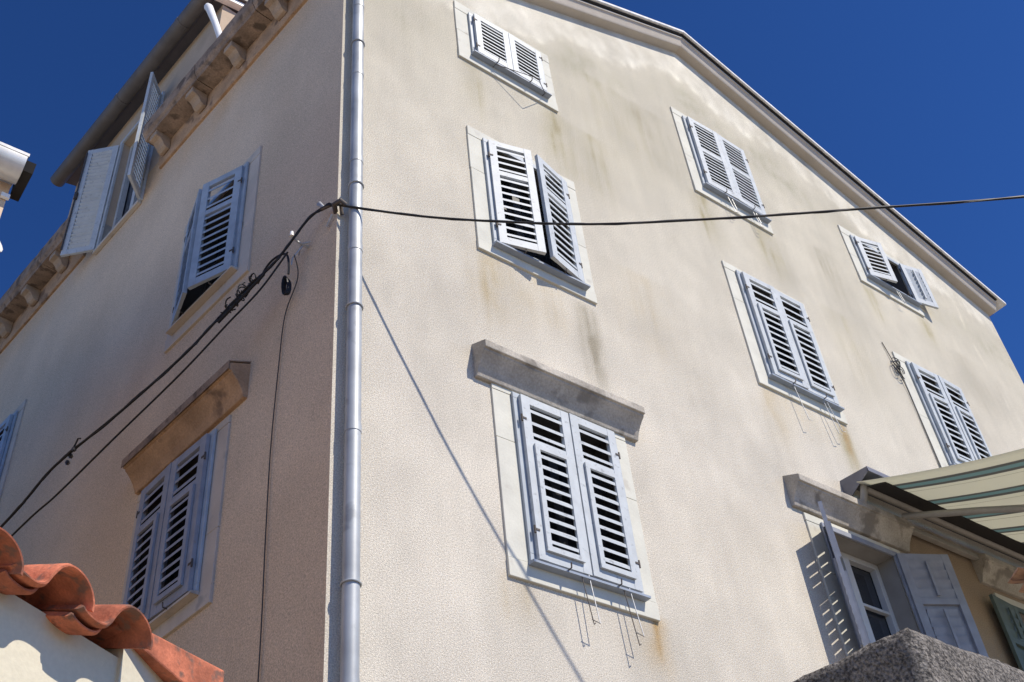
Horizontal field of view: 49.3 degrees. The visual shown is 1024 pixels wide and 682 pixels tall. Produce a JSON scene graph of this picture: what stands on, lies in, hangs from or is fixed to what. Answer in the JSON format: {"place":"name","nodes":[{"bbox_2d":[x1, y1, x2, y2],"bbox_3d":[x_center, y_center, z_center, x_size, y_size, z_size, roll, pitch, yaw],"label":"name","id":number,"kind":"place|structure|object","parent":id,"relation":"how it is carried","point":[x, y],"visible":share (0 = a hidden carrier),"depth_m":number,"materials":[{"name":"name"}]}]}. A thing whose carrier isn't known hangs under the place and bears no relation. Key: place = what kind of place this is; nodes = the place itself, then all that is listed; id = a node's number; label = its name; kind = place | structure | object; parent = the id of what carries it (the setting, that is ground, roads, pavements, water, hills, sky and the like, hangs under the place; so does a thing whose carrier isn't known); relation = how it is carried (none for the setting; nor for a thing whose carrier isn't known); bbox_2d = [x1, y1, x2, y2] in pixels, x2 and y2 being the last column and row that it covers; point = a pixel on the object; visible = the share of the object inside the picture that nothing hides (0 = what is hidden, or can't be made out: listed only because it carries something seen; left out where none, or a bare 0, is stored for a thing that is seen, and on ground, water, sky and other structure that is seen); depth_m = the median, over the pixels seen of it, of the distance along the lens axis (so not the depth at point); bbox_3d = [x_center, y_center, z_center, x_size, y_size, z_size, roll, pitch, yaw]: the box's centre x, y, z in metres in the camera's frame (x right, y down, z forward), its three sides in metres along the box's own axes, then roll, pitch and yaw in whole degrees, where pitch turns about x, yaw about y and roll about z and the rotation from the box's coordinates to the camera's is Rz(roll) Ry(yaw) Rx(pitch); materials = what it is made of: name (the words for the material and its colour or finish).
{"place":"outdoors","nodes":[
{"label":"outdoors","id":0,"kind":"place"},
{"bbox_2d":[0,141,36,216],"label":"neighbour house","id":1,"kind":"structure","parent":0,"point":[16,170],"depth_m":8.59,"materials":[{"name":"paint"}]},
{"bbox_2d":[0,527,223,681],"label":"tiled house","id":2,"kind":"structure","parent":0,"point":[57,624],"depth_m":2.94,"materials":[{"name":"ceramic"}]},
{"bbox_2d":[0,0,1023,382],"label":"sky","id":3,"kind":"structure","parent":0,"point":[922,101],"materials":[{"name":"blue"}]},
{"bbox_2d":[793,627,1023,681],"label":"concrete wall","id":4,"kind":"structure","parent":0,"point":[907,654],"depth_m":2.40,"materials":[{"name":"grey concrete"}]},
{"bbox_2d":[1008,567,1023,592],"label":"porch roof","id":5,"kind":"structure","parent":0,"point":[1017,576],"depth_m":3.67,"materials":[{"name":"tile"}]},
{"label":"ground","id":6,"kind":"structure","parent":0,"visible":0},
{"bbox_2d":[0,0,1023,681],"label":"house","id":7,"kind":"structure","parent":6,"relation":"on","point":[534,452],"depth_m":9.92,"materials":[{"name":"paint"}]},
{"bbox_2d":[0,399,26,500],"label":"window","id":8,"kind":"structure","parent":7,"relation":"in","point":[10,426],"depth_m":12.54,"materials":[{"name":"paint"}]},
{"bbox_2d":[60,72,164,256],"bbox_3d":[-4.757,-2.077,13.777,0.569,2.160,1.623,31,-54,-34],"label":"window","id":9,"kind":"structure","parent":7,"relation":"in","point":[86,231],"depth_m":13.79,"materials":[{"name":"paint"}]},
{"bbox_2d":[11,252,288,536],"bbox_3d":[-3.072,0.788,8.256,3.396,2.201,0.019,-24,-45,18],"label":"overhead cable","id":10,"kind":"object","parent":7,"relation":"attached to","point":[148,405],"visible":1,"depth_m":8.23,"materials":[{"name":"black rubber"}]},
{"bbox_2d":[120,415,231,638],"bbox_3d":[-2.434,1.513,8.195,0.393,1.570,1.326,30,-53,-33],"label":"window","id":11,"kind":"structure","parent":7,"relation":"in","point":[175,576],"depth_m":8.03,"materials":[{"name":"paint"}]},
{"bbox_2d":[164,145,261,353],"bbox_3d":[-2.709,-0.849,10.262,0.483,1.690,1.321,30,-53,-33],"label":"window","id":12,"kind":"structure","parent":7,"relation":"in","point":[215,256],"depth_m":10.04,"materials":[{"name":"paint"}]},
{"bbox_2d":[257,254,298,681],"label":"drop cable","id":13,"kind":"object","parent":7,"relation":"attached to","point":[269,474],"visible":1,"depth_m":7.41,"materials":[{"name":"black rubber"}]},
{"bbox_2d":[289,231,310,265],"bbox_3d":[-1.619,-0.697,8.553,0.149,0.271,0.178,-7,-42,0],"label":"wall hook","id":14,"kind":"object","parent":7,"relation":"attached to","point":[291,235],"depth_m":8.57,"materials":[{"name":"metal"}]},
{"bbox_2d":[257,253,291,295],"bbox_3d":[-1.816,-0.448,8.488,0.376,0.470,0.075,-28,-46,22],"label":"cable coil","id":15,"kind":"object","parent":14,"relation":"hanging from","point":[285,290],"visible":0.89,"depth_m":8.40,"materials":[{"name":"black rubber"}]},
{"bbox_2d":[316,198,346,226],"bbox_3d":[-1.381,-1.014,8.553,0.300,0.308,0.113,-28,-46,22],"label":"corner bracket","id":16,"kind":"object","parent":7,"relation":"attached to","point":[335,204],"visible":1,"depth_m":8.49,"materials":[{"name":"metal"}]},
{"bbox_2d":[0,203,331,527],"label":"overhead cable","id":17,"kind":"object","parent":16,"relation":"attached to","point":[169,368],"visible":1,"depth_m":8.38,"materials":[{"name":"black rubber"}]},
{"bbox_2d":[65,438,80,464],"bbox_3d":[-3.312,0.837,8.412,0.041,0.187,0.193,23,-50,-29],"label":"cable clamp","id":18,"kind":"object","parent":17,"relation":"attached to","point":[73,449],"visible":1,"depth_m":8.39,"materials":[{"name":"black metal"}]},
{"bbox_2d":[217,273,264,322],"bbox_3d":[-2.049,-0.334,8.428,0.431,0.324,0.109,-23,-45,17],"label":"cable clamp","id":19,"kind":"object","parent":17,"relation":"attached to","point":[245,294],"visible":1,"depth_m":8.42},
{"bbox_2d":[338,195,1023,224],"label":"overhead cable","id":20,"kind":"object","parent":16,"relation":"attached to","point":[698,219],"visible":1,"depth_m":8.29,"materials":[{"name":"black rubber"}]},
{"bbox_2d":[453,0,558,112],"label":"window","id":21,"kind":"structure","parent":7,"relation":"in","point":[498,55],"depth_m":11.84,"materials":[{"name":"paint"}]},
{"bbox_2d":[466,125,597,304],"bbox_3d":[0.135,-1.153,10.312,1.308,1.700,0.443,23,-50,-29],"label":"window","id":22,"kind":"structure","parent":7,"relation":"in","point":[503,188],"depth_m":10.21,"materials":[{"name":"paint"}]},
{"bbox_2d":[490,383,660,645],"bbox_3d":[0.411,1.307,8.114,1.336,1.961,0.393,23,-50,-29],"label":"window","id":23,"kind":"structure","parent":7,"relation":"in","point":[572,525],"depth_m":8.07,"materials":[{"name":"paint"}]},
{"bbox_2d":[670,106,773,234],"bbox_3d":[2.536,-2.028,13.787,1.313,1.742,0.393,23,-50,-29],"label":"window","id":24,"kind":"structure","parent":7,"relation":"in","point":[719,170],"depth_m":13.63,"materials":[{"name":"paint"}]},
{"bbox_2d":[721,260,847,433],"bbox_3d":[2.865,0.153,11.887,1.331,2.061,0.393,23,-50,-29],"label":"window","id":25,"kind":"structure","parent":7,"relation":"in","point":[784,351],"depth_m":11.79,"materials":[{"name":"paint"}]},
{"bbox_2d":[837,225,938,316],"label":"window","id":26,"kind":"structure","parent":7,"relation":"in","point":[876,272],"depth_m":15.10,"materials":[{"name":"paint"}]},
{"bbox_2d":[802,501,988,657],"bbox_3d":[3.322,2.417,9.872,1.847,1.660,0.576,23,-50,-29],"label":"window","id":27,"kind":"structure","parent":7,"relation":"in","point":[867,597],"depth_m":10.24,"materials":[{"name":"paint"}]},
{"bbox_2d":[882,342,940,466],"bbox_3d":[4.683,0.914,12.839,0.206,2.421,0.060,23,-50,-29],"label":"wire tangle","id":28,"kind":"object","parent":7,"relation":"attached to","point":[898,367],"visible":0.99,"depth_m":13.29,"materials":[{"name":"grey metal"}]},
{"bbox_2d":[840,448,1023,562],"bbox_3d":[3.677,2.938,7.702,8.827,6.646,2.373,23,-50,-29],"label":"awning","id":29,"kind":"object","parent":7,"relation":"attached to","point":[980,501],"visible":0.92,"depth_m":10.61,"materials":[{"name":"fabric"}]},
{"bbox_2d":[891,351,991,467],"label":"window","id":30,"kind":"structure","parent":7,"relation":"in","point":[953,439],"depth_m":13.37,"materials":[{"name":"paint"}]},
{"bbox_2d":[989,593,1023,670],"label":"shutter","id":31,"kind":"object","parent":7,"relation":"in","point":[1007,610],"depth_m":11.07,"materials":[{"name":"paint"}]}
]}

